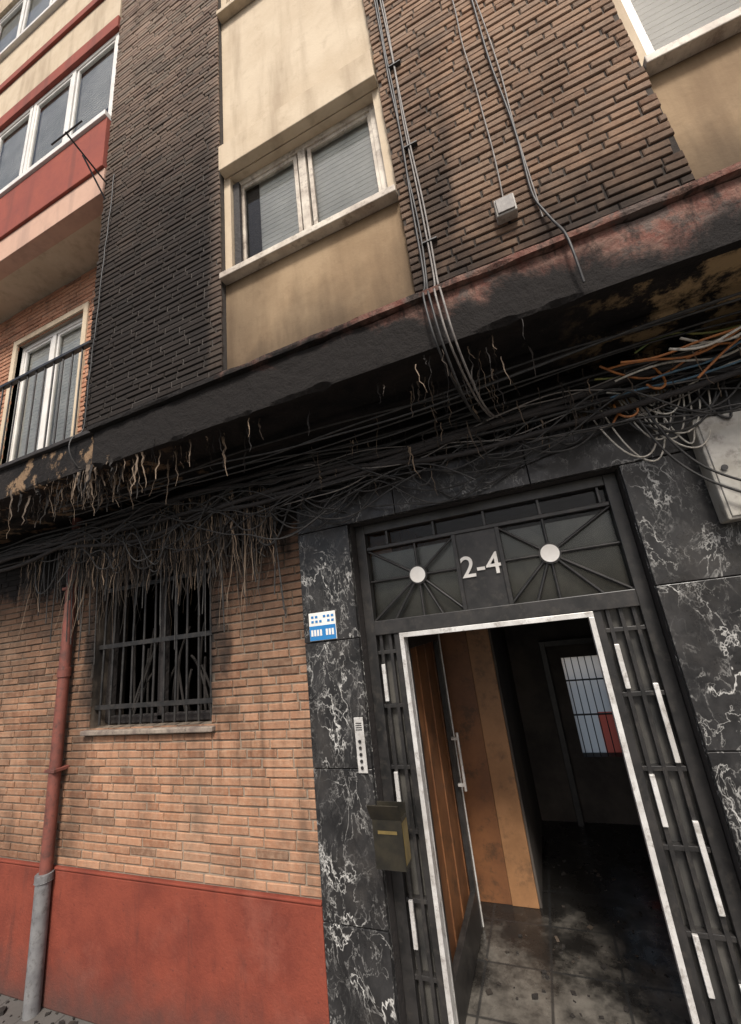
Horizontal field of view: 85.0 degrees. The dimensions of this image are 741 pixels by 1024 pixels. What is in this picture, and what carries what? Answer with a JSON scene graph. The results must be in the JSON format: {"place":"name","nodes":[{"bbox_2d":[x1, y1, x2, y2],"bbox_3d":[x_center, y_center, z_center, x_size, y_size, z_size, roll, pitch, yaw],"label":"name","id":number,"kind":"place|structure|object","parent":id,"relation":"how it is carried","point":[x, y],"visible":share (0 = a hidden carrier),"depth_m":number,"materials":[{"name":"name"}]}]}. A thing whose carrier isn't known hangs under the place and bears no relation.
{"place":"outdoors","nodes":[
{"label":"outdoors","id":0,"kind":"place"},
{"bbox_2d":[0,994,93,1023],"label":"pavement","id":1,"kind":"structure","parent":0,"point":[14,1009],"depth_m":2.81,"materials":[{"name":"grey concrete"}]},
{"bbox_2d":[0,994,77,1023],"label":"pavement debris","id":2,"kind":"object","parent":1,"relation":"on","point":[3,1009],"visible":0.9,"depth_m":2.81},
{"bbox_2d":[124,581,184,714],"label":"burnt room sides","id":3,"kind":"object","parent":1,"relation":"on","point":[150,616],"depth_m":6.11,"materials":[{"name":"black"}]},
{"bbox_2d":[0,862,329,1023],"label":"plinth","id":4,"kind":"structure","parent":1,"relation":"on","point":[122,951],"depth_m":2.61,"materials":[{"name":"red paint"}]},
{"bbox_2d":[0,857,321,905],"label":"plinth cap","id":5,"kind":"object","parent":4,"relation":"on","point":[282,897],"visible":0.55,"depth_m":2.68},
{"bbox_2d":[183,580,640,824],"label":"back wall","id":6,"kind":"structure","parent":1,"relation":"on","point":[604,789],"depth_m":4.49,"materials":[{"name":"paint"}]},
{"bbox_2d":[538,636,593,826],"bbox_3d":[2.390,2.272,4.276,0.780,1.800,0.090,-13,-17,20],"label":"hall inner doorway","id":7,"kind":"structure","parent":6,"relation":"in","point":[560,730],"depth_m":4.41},
{"bbox_2d":[566,678,611,715],"bbox_3d":[2.396,2.017,4.418,0.400,0.365,0.020,-13,-17,20],"label":"window cross","id":8,"kind":"object","parent":6,"relation":"attached to","point":[589,713],"depth_m":4.41,"materials":[{"name":"black metal"}]},
{"bbox_2d":[561,655,621,752],"bbox_3d":[2.454,2.124,4.512,0.400,1.000,0.001,-13,-17,20],"label":"window pane","id":9,"kind":"object","parent":6,"relation":"on","point":[593,709],"depth_m":4.50,"materials":[{"name":"glass"}]},
{"bbox_2d":[563,656,622,756],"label":"window bars","id":10,"kind":"object","parent":6,"relation":"attached to","point":[589,707],"depth_m":4.39,"materials":[{"name":"black metal"}]},
{"bbox_2d":[307,441,740,1023],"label":"portal wall","id":11,"kind":"structure","parent":1,"relation":"on","point":[377,761],"depth_m":2.27,"materials":[{"name":"black stone"}]},
{"bbox_2d":[292,323,740,494],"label":"burnt beam","id":12,"kind":"structure","parent":11,"relation":"attached to","point":[514,394],"depth_m":2.52,"materials":[{"name":"black wood"}]},
{"bbox_2d":[296,381,740,1023],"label":"marble cladding","id":13,"kind":"structure","parent":11,"relation":"attached to","point":[684,533],"depth_m":2.23,"materials":[{"name":"black stone"}]},
{"bbox_2d":[355,473,740,1023],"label":"door frame","id":14,"kind":"object","parent":11,"relation":"attached to","point":[639,595],"visible":0.88,"depth_m":2.24,"materials":[{"name":"black metal"}]},
{"bbox_2d":[407,634,482,1023],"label":"open door leaf","id":15,"kind":"object","parent":14,"relation":"attached to","point":[463,965],"visible":0.54,"depth_m":2.75,"materials":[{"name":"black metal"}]},
{"bbox_2d":[406,634,483,1023],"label":"open door leaf trim","id":16,"kind":"structure","parent":15,"relation":"attached to","point":[431,819],"depth_m":2.58,"materials":[{"name":"black metal"}]},
{"bbox_2d":[451,737,463,786],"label":"door handle mounts","id":17,"kind":"object","parent":15,"relation":"attached to","point":[459,784],"depth_m":3.10,"materials":[{"name":"silver metal"}]},
{"bbox_2d":[456,732,466,791],"bbox_3d":[0.702,1.929,3.129,0.022,0.400,0.022,-13,-17,20],"label":"door handle","id":18,"kind":"object","parent":15,"relation":"attached to","point":[461,764],"visible":1,"depth_m":3.12,"materials":[{"name":"metal"}]},
{"bbox_2d":[455,528,509,609],"bbox_3d":[0.694,0.353,2.530,0.250,0.475,0.028,-13,-17,20],"label":"transom number panel","id":19,"kind":"object","parent":14,"relation":"in","point":[486,587],"visible":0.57,"depth_m":2.52,"materials":[{"name":"black metal"}]},
{"bbox_2d":[385,487,601,609],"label":"transom mullions","id":20,"kind":"object","parent":14,"relation":"attached to","point":[503,563],"visible":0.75,"depth_m":2.50,"materials":[{"name":"black metal"}]},
{"bbox_2d":[409,565,426,583],"bbox_3d":[0.314,0.412,2.658,0.124,0.124,0.020,-13,-17,20],"label":"transom disc ring","id":21,"kind":"object","parent":20,"relation":"attached to","point":[425,578],"visible":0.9,"depth_m":2.64,"materials":[{"name":"silver metal"}]},
{"bbox_2d":[460,551,500,577],"bbox_3d":[0.684,0.328,2.516,0.241,0.133,0.008,-13,-17,20],"label":"street number","id":22,"kind":"object","parent":20,"relation":"attached to","point":[493,561],"visible":1,"depth_m":2.50,"materials":[{"name":"white paint"}]},
{"bbox_2d":[538,543,560,563],"bbox_3d":[1.058,0.244,2.386,0.124,0.124,0.020,-13,-17,20],"label":"transom disc ring","id":23,"kind":"object","parent":20,"relation":"attached to","point":[543,560],"visible":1,"depth_m":2.38,"materials":[{"name":"silver metal"}]},
{"bbox_2d":[367,505,633,620],"bbox_3d":[0.706,0.348,2.520,1.531,0.490,0.018,-13,-17,20],"label":"transom grille","id":24,"kind":"object","parent":14,"relation":"attached to","point":[577,531],"visible":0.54,"depth_m":2.42,"materials":[{"name":"black metal"}]},
{"bbox_2d":[410,567,424,581],"bbox_3d":[0.311,0.410,2.651,0.104,0.104,0.020,-13,-17,20],"label":"transom disc","id":25,"kind":"object","parent":24,"relation":"attached to","point":[417,574],"visible":1,"depth_m":2.64,"materials":[{"name":"white metal"}]},
{"bbox_2d":[540,544,559,561],"bbox_3d":[1.055,0.243,2.378,0.104,0.104,0.020,-13,-17,20],"label":"transom disc","id":26,"kind":"object","parent":24,"relation":"attached to","point":[549,552],"visible":1,"depth_m":2.37,"materials":[{"name":"white metal"}]},
{"bbox_2d":[371,512,630,620],"bbox_3d":[0.725,0.371,2.559,1.520,0.450,0.005,-13,-17,20],"label":"transom blackened pane","id":27,"kind":"object","parent":14,"relation":"in","point":[608,561],"visible":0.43,"depth_m":2.48,"materials":[{"name":"black glass"}]},
{"bbox_2d":[399,611,699,1023],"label":"door trim","id":28,"kind":"structure","parent":14,"relation":"attached to","point":[682,972],"depth_m":2.16,"materials":[{"name":"silver metal"}]},
{"bbox_2d":[378,606,740,1023],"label":"sidelight bars","id":29,"kind":"object","parent":14,"relation":"attached to","point":[725,934],"visible":0.73,"depth_m":2.06,"materials":[{"name":"black metal"}]},
{"bbox_2d":[382,644,740,998],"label":"sidelight chrome","id":30,"kind":"object","parent":29,"relation":"attached to","point":[716,896],"visible":0.92,"depth_m":1.95,"materials":[{"name":"silver metal"}]},
{"bbox_2d":[378,606,740,1023],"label":"sidelight glass","id":31,"kind":"object","parent":14,"relation":"in","point":[733,988],"visible":0.33,"depth_m":2.01,"materials":[{"name":"black glass"}]},
{"bbox_2d":[349,469,740,1023],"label":"marble reveal","id":32,"kind":"object","parent":1,"relation":"on","point":[682,679],"visible":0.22,"depth_m":2.13,"materials":[{"name":"black stone"}]},
{"bbox_2d":[308,610,336,641],"bbox_3d":[-0.319,0.756,2.681,0.200,0.180,0.010,-13,-17,20],"label":"wall sign","id":33,"kind":"object","parent":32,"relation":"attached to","point":[322,625],"visible":1,"depth_m":2.68,"materials":[{"name":"metal"}]},
{"bbox_2d":[354,717,367,772],"bbox_3d":[-0.060,1.392,2.417,0.060,0.300,0.014,-13,-17,20],"label":"intercom panel","id":34,"kind":"object","parent":32,"relation":"attached to","point":[360,745],"visible":1,"depth_m":2.42,"materials":[{"name":"metal"}]},
{"bbox_2d":[366,801,411,871],"bbox_3d":[0.102,1.746,2.196,0.180,0.313,0.137,-13,-17,20],"label":"mailbox","id":35,"kind":"object","parent":32,"relation":"attached to","point":[391,837],"visible":1,"depth_m":2.17,"materials":[{"name":"metal"}]},
{"bbox_2d":[686,408,740,523],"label":"electrical box","id":36,"kind":"object","parent":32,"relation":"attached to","point":[720,450],"visible":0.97,"depth_m":1.96,"materials":[{"name":"white metal"}]},
{"bbox_2d":[698,411,740,515],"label":"door","id":37,"kind":"structure","parent":36,"relation":"in","point":[723,446],"depth_m":1.95,"materials":[{"name":"white metal"}]},
{"bbox_2d":[0,430,93,470],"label":"balcony lip","id":38,"kind":"object","parent":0,"point":[51,448],"visible":0.66,"depth_m":3.11,"materials":[{"name":"grey concrete"}]},
{"bbox_2d":[0,459,321,899],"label":"ground wall","id":39,"kind":"structure","parent":0,"point":[96,670],"depth_m":3.01,"materials":[{"name":"brown brick"}]},
{"bbox_2d":[22,518,83,1020],"bbox_3d":[-2.574,1.793,3.345,0.124,3.620,0.145,-13,-17,20],"label":"drainpipe","id":40,"kind":"object","parent":39,"relation":"attached to","point":[43,878],"visible":0.95,"depth_m":3.12,"materials":[{"name":"metal"}]},
{"bbox_2d":[80,725,215,735],"bbox_3d":[-1.669,1.695,3.203,1.360,0.034,0.340,-13,-17,20],"label":"window sill","id":41,"kind":"structure","parent":39,"relation":"attached to","point":[177,729],"depth_m":3.02,"materials":[{"name":"beige stone"}]},
{"bbox_2d":[95,553,211,725],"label":"window bars","id":42,"kind":"object","parent":39,"relation":"attached to","point":[143,663],"depth_m":3.30,"materials":[{"name":"black metal"}]},
{"bbox_2d":[105,557,209,723],"bbox_3d":[-1.731,1.078,3.411,1.270,1.250,0.060,-13,-17,20],"label":"window frame","id":43,"kind":"object","parent":39,"relation":"attached to","point":[180,716],"visible":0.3,"depth_m":3.42,"materials":[{"name":"black metal"}]},
{"bbox_2d":[0,460,321,897],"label":"ground bricks","id":44,"kind":"object","parent":39,"relation":"attached to","point":[292,889],"visible":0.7,"depth_m":2.94,"materials":[{"name":"orange brick"}]},
{"bbox_2d":[127,622,209,721],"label":"charred sticks","id":45,"kind":"object","parent":39,"relation":"on","point":[147,678],"visible":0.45,"depth_m":3.37,"materials":[{"name":"black wood"}]},
{"bbox_2d":[0,248,740,544],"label":"projecting slab","id":46,"kind":"structure","parent":39,"relation":"on","point":[677,287],"depth_m":2.33,"materials":[{"name":"black concrete"}]},
{"bbox_2d":[0,341,89,391],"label":"balcony rails","id":47,"kind":"object","parent":46,"relation":"attached to","point":[49,364],"visible":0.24,"depth_m":3.54,"materials":[{"name":"black metal"}]},
{"bbox_2d":[0,348,83,462],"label":"balcony balusters","id":48,"kind":"object","parent":47,"relation":"attached to","point":[48,411],"visible":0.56,"depth_m":3.43,"materials":[{"name":"black metal"}]},
{"bbox_2d":[0,435,94,501],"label":"balcony fascia","id":49,"kind":"structure","parent":46,"relation":"attached to","point":[45,469],"depth_m":3.09,"materials":[{"name":"black concrete"}]},
{"bbox_2d":[0,267,96,462],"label":"balcony wall","id":50,"kind":"structure","parent":46,"relation":"on","point":[52,331],"depth_m":4.59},
{"bbox_2d":[0,301,89,463],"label":"balcony window surround","id":51,"kind":"object","parent":50,"relation":"attached to","point":[84,307],"visible":0.38,"depth_m":4.47,"materials":[{"name":"beige stone"}]},
{"bbox_2d":[6,316,82,461],"bbox_3d":[-3.469,-1.075,4.344,1.150,2.050,0.050,-13,-17,20],"label":"balcony window frame","id":52,"kind":"object","parent":51,"relation":"in","point":[54,339],"visible":0.38,"depth_m":4.50,"materials":[{"name":"white plastic"}]},
{"bbox_2d":[15,327,81,457],"bbox_3d":[-3.453,-1.056,4.377,1.130,2.062,0.010,-13,-17,20],"label":"balcony window blind","id":53,"kind":"object","parent":52,"relation":"in","point":[40,356],"visible":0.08,"depth_m":4.47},
{"bbox_2d":[0,266,96,464],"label":"balcony bricks","id":54,"kind":"object","parent":50,"relation":"attached to","point":[68,301],"visible":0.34,"depth_m":4.65,"materials":[{"name":"orange brick"}]},
{"bbox_2d":[0,215,101,322],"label":"gallery slab","id":55,"kind":"structure","parent":50,"relation":"on","point":[71,257],"depth_m":4.49,"materials":[{"name":"beige paint"}]},
{"bbox_2d":[0,117,110,280],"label":"gallery spandrel","id":56,"kind":"object","parent":55,"relation":"on","point":[60,175],"depth_m":4.15,"materials":[{"name":"red paint"}]},
{"bbox_2d":[0,105,33,174],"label":"gallery window frame","id":57,"kind":"object","parent":56,"relation":"on","point":[24,117],"visible":0.47,"depth_m":5.08,"materials":[{"name":"white plastic"}]},
{"bbox_2d":[0,109,111,197],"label":"gallery sill","id":58,"kind":"structure","parent":56,"relation":"on","point":[75,136],"depth_m":4.29,"materials":[{"name":"white stone"}]},
{"bbox_2d":[0,15,120,132],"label":"gallery header","id":59,"kind":"object","parent":56,"relation":"on","point":[88,49],"visible":0.45,"depth_m":4.82},
{"bbox_2d":[0,119,28,189],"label":"gallery window blind","id":60,"kind":"object","parent":59,"relation":"hanging from","point":[12,152],"visible":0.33,"depth_m":5.09,"materials":[{"name":"grey plastic"}]},
{"bbox_2d":[0,0,121,117],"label":"gallery spandrel","id":61,"kind":"object","parent":59,"relation":"on","point":[97,19],"visible":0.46,"depth_m":5.16,"materials":[{"name":"beige paint"}]},
{"bbox_2d":[0,0,52,36],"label":"gallery window frame","id":62,"kind":"object","parent":61,"relation":"on","point":[24,5],"visible":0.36,"depth_m":6.07,"materials":[{"name":"white paint"}]},
{"bbox_2d":[0,0,65,62],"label":"gallery sill","id":63,"kind":"structure","parent":61,"relation":"on","point":[36,23],"depth_m":5.52,"materials":[{"name":"white stone"}]},
{"bbox_2d":[0,0,103,93],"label":"gallery band","id":64,"kind":"object","parent":61,"relation":"attached to","point":[70,25],"depth_m":5.11,"materials":[{"name":"red paint"}]},
{"bbox_2d":[32,48,113,164],"bbox_3d":[-3.382,-4.505,4.625,1.460,1.460,0.010,-13,-17,20],"label":"gallery window blind","id":65,"kind":"object","parent":59,"relation":"hanging from","point":[94,92],"visible":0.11,"depth_m":4.68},
{"bbox_2d":[23,32,119,171],"bbox_3d":[-3.400,-4.534,4.595,1.480,1.428,0.050,-13,-17,20],"label":"gallery window frame","id":66,"kind":"object","parent":56,"relation":"on","point":[72,79],"visible":0.52,"depth_m":4.69,"materials":[{"name":"white metal"}]},
{"bbox_2d":[83,0,226,428],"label":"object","id":67,"kind":"object","parent":46,"relation":"on","point":[223,312],"visible":0.11,"depth_m":3.09,"materials":[{"name":"brown brick"}]},
{"bbox_2d":[0,0,18,19],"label":"gallery header","id":68,"kind":"object","parent":67,"relation":"attached to","point":[6,6],"depth_m":6.28},
{"bbox_2d":[0,0,49,51],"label":"gallery window blind","id":69,"kind":"object","parent":68,"relation":"hanging from","point":[9,30],"visible":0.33,"depth_m":6.15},
{"bbox_2d":[51,120,106,199],"bbox_3d":[-2.576,-3.114,3.652,0.400,0.362,0.379,-13,-17,20],"label":"clothesline bracket","id":70,"kind":"object","parent":67,"relation":"attached to","point":[85,158],"visible":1,"depth_m":3.65,"materials":[{"name":"black metal"}]},
{"bbox_2d":[82,0,222,430],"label":"pier bricks","id":71,"kind":"object","parent":67,"relation":"attached to","point":[165,128],"visible":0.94,"depth_m":3.37,"materials":[{"name":"brown brick"}]},
{"bbox_2d":[221,0,398,269],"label":"window column","id":72,"kind":"structure","parent":67,"relation":"attached to","point":[276,54],"depth_m":3.21,"materials":[{"name":"beige paint"}]},
{"bbox_2d":[216,0,253,23],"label":"window sill","id":73,"kind":"structure","parent":72,"relation":"attached to","point":[228,11],"depth_m":3.67,"materials":[{"name":"beige stone"}]},
{"bbox_2d":[233,182,242,264],"bbox_3d":[-1.001,-2.134,3.062,0.055,0.940,0.028,-13,-17,20],"label":"charred jamb","id":74,"kind":"object","parent":72,"relation":"attached to","point":[238,237],"visible":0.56,"depth_m":3.06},
{"bbox_2d":[246,184,261,257],"bbox_3d":[-0.891,-2.152,3.099,0.130,0.910,0.001,-13,-17,20],"label":"burnt curtain","id":75,"kind":"object","parent":72,"relation":"hanging from","point":[254,222],"visible":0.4,"depth_m":3.12,"materials":[{"name":"black fabric"}]},
{"bbox_2d":[218,50,377,178],"bbox_3d":[-0.579,-2.897,2.983,1.310,0.265,0.074,-13,-17,20],"label":"roller shutter box","id":76,"kind":"object","parent":72,"relation":"attached to","point":[340,88],"visible":1,"depth_m":2.92,"materials":[{"name":"beige paint"}]},
{"bbox_2d":[219,184,398,285],"bbox_3d":[-0.448,-1.792,2.662,1.320,0.050,0.074,-13,-17,20],"label":"window sill","id":77,"kind":"structure","parent":72,"relation":"attached to","point":[366,207],"depth_m":2.62,"materials":[{"name":"white stone"}]},
{"bbox_2d":[239,103,387,260],"bbox_3d":[-0.462,-2.268,2.914,1.210,0.990,0.050,-13,-17,20],"label":"window frame","id":78,"kind":"object","parent":72,"relation":"attached to","point":[300,157],"visible":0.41,"depth_m":2.93,"materials":[{"name":"white wood"}]},
{"bbox_2d":[226,201,414,368],"bbox_3d":[-0.350,-1.345,2.653,1.330,0.880,0.175,-13,-17,20],"label":"spandrel panel","id":79,"kind":"object","parent":46,"relation":"on","point":[350,272],"depth_m":2.56,"materials":[{"name":"beige paint"}]},
{"bbox_2d":[0,318,740,661],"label":"charred hanging debris","id":80,"kind":"object","parent":46,"relation":"hanging from","point":[202,536],"visible":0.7,"depth_m":3.04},
{"bbox_2d":[0,284,740,530],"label":"soffit rib","id":81,"kind":"object","parent":46,"relation":"attached to","point":[401,399],"visible":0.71,"depth_m":2.42,"materials":[{"name":"black concrete"}]},
{"bbox_2d":[92,177,740,470],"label":"fascia","id":82,"kind":"structure","parent":46,"relation":"attached to","point":[695,228],"depth_m":1.99,"materials":[{"name":"brown concrete"}]},
{"bbox_2d":[87,161,740,432],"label":"fascia lip","id":83,"kind":"object","parent":82,"relation":"attached to","point":[644,208],"visible":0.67,"depth_m":2.00,"materials":[{"name":"black concrete"}]},
{"bbox_2d":[367,0,690,287],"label":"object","id":84,"kind":"object","parent":46,"relation":"on","point":[672,140],"depth_m":2.16,"materials":[{"name":"brown brick"}]},
{"bbox_2d":[0,0,740,664],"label":"overhead cables","id":85,"kind":"object","parent":84,"relation":"attached to","point":[646,376],"visible":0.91,"depth_m":2.44,"materials":[{"name":"black rubber"}]},
{"bbox_2d":[493,193,517,224],"bbox_3d":[0.690,-1.550,2.067,0.100,0.110,0.064,-13,-17,20],"label":"junction box","id":86,"kind":"object","parent":84,"relation":"attached to","point":[505,209],"visible":1,"depth_m":2.04,"materials":[{"name":"grey plastic"}]},
{"bbox_2d":[363,0,694,292],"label":"pier bricks","id":87,"kind":"object","parent":84,"relation":"attached to","point":[436,42],"visible":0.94,"depth_m":2.20,"materials":[{"name":"brown brick"}]},
{"bbox_2d":[612,0,646,65],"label":"window column","id":88,"kind":"structure","parent":46,"relation":"on","point":[628,25],"depth_m":2.12,"materials":[{"name":"beige paint"}]},
{"bbox_2d":[621,0,654,54],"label":"window frame","id":89,"kind":"object","parent":88,"relation":"attached to","point":[639,28],"visible":0.06,"depth_m":2.18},
{"bbox_2d":[630,0,740,50],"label":"window blind","id":90,"kind":"object","parent":89,"relation":"in","point":[664,22],"depth_m":2.16,"materials":[{"name":"grey plastic"}]},
{"bbox_2d":[649,32,740,179],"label":"wall panel","id":91,"kind":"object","parent":46,"relation":"on","point":[698,95],"depth_m":1.89,"materials":[{"name":"beige paint"}]},
{"bbox_2d":[643,7,740,76],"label":"window sill","id":92,"kind":"structure","parent":91,"relation":"on","point":[718,30],"depth_m":1.92,"materials":[{"name":"white stone"}]},
{"bbox_2d":[139,565,209,583],"bbox_3d":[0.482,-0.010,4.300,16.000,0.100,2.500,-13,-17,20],"label":"window frame","id":93,"kind":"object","parent":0,"point":[183,579],"depth_m":6.16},
{"bbox_2d":[259,122,378,250],"bbox_3d":[-0.447,-2.256,2.949,1.190,0.987,0.010,-13,-17,20],"label":"window blind","id":94,"kind":"object","parent":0,"point":[344,172],"depth_m":2.93,"materials":[{"name":"grey plastic"}]},
{"bbox_2d":[368,528,469,962],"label":"hall wood wall","id":95,"kind":"structure","parent":0,"point":[379,539],"depth_m":2.94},
{"bbox_2d":[399,529,469,946],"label":"hall wood battens","id":96,"kind":"object","parent":95,"relation":"attached to","point":[442,775],"visible":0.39,"depth_m":2.97,"materials":[{"name":"brown wood"}]},
{"bbox_2d":[425,537,511,904],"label":"hall wood pier","id":97,"kind":"structure","parent":0,"point":[490,867],"depth_m":3.41,"materials":[{"name":"brown wood"}]},
{"bbox_2d":[449,537,539,908],"bbox_3d":[1.029,1.610,3.518,0.198,2.950,0.070,-13,-17,20],"label":"hall wood pier face","id":98,"kind":"object","parent":97,"relation":"attached to","point":[521,879],"visible":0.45,"depth_m":3.33},
{"bbox_2d":[488,627,542,907],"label":"wall","id":99,"kind":"structure","parent":97,"relation":"attached to","point":[530,808],"depth_m":3.70,"materials":[{"name":"black paint"}]},
{"bbox_2d":[406,488,613,536],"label":"hall ceiling","id":100,"kind":"structure","parent":0,"point":[530,509],"depth_m":3.46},
{"bbox_2d":[465,820,691,1023],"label":"hall floor","id":101,"kind":"structure","parent":0,"point":[628,867],"depth_m":2.68,"materials":[{"name":"tile"}]},
{"bbox_2d":[476,825,688,1023],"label":"hall debris","id":102,"kind":"object","parent":101,"relation":"on","point":[547,977],"visible":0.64,"depth_m":2.56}
]}

